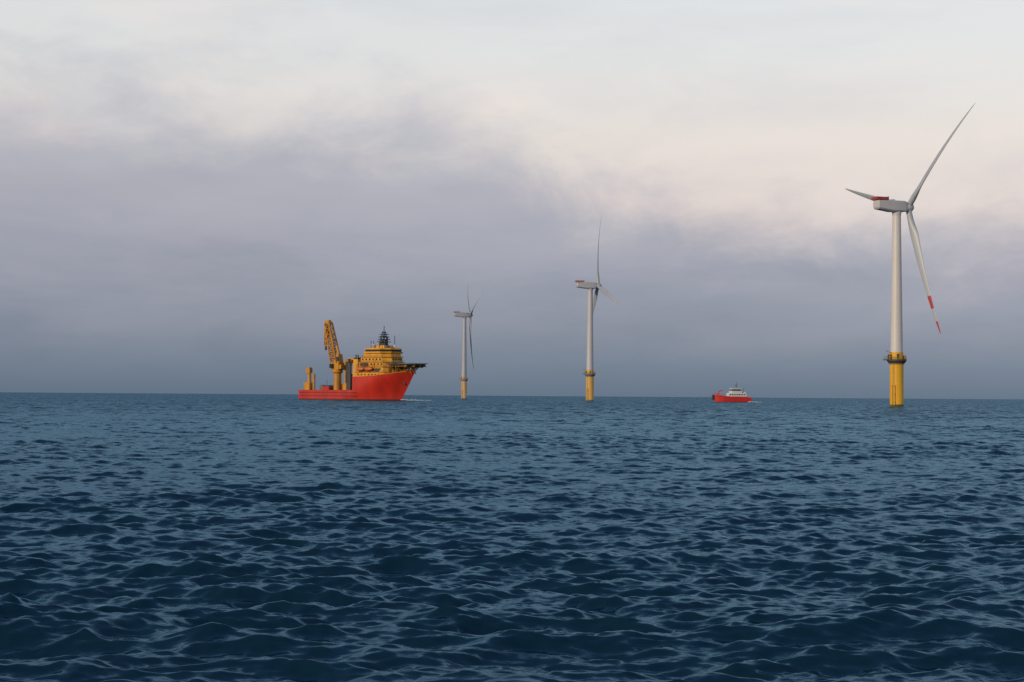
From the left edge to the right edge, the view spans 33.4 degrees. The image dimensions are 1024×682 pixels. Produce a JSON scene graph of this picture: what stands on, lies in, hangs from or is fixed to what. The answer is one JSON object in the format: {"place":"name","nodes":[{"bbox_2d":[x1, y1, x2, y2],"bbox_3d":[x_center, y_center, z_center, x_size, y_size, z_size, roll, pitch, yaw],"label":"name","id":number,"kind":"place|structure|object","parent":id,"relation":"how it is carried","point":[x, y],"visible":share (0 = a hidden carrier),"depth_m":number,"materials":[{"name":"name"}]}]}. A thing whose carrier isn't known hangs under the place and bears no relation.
{"place":"outdoors","nodes":[
{"label":"outdoors","id":0,"kind":"place"},
{"bbox_2d":[0,392,1023,681],"bbox_3d":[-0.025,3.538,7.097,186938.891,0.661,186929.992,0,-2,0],"label":"sea","id":1,"kind":"structure","parent":0,"point":[294,538],"depth_m":39.01,"materials":[{"name":"liquid"}]},
{"bbox_2d":[298,320,428,399],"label":"offshore construction ship","id":2,"kind":"object","parent":1,"relation":"on","point":[381,371],"visible":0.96,"depth_m":1064.85,"materials":[{"name":"red metal"}]},
{"bbox_2d":[453,294,482,397],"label":"wind turbine","id":3,"kind":"object","parent":1,"relation":"in","point":[463,378],"visible":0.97,"depth_m":1878.62,"materials":[{"name":"metal"}]},
{"bbox_2d":[575,222,624,399],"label":"wind turbine","id":4,"kind":"object","parent":1,"relation":"in","point":[589,372],"visible":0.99,"depth_m":1364.57,"materials":[{"name":"metal"}]},
{"bbox_2d":[712,382,751,401],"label":"crew boat","id":5,"kind":"object","parent":1,"relation":"on","point":[735,395],"visible":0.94,"depth_m":1136.40,"materials":[{"name":"red metal"}]},
{"bbox_2d":[845,105,973,405],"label":"wind turbine","id":6,"kind":"object","parent":1,"relation":"in","point":[896,359],"visible":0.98,"depth_m":785.62,"materials":[{"name":"metal"}]},
{"bbox_2d":[0,0,1023,398],"label":"sky","id":7,"kind":"structure","parent":0,"point":[190,190],"materials":[{"name":"grey"}]}
]}

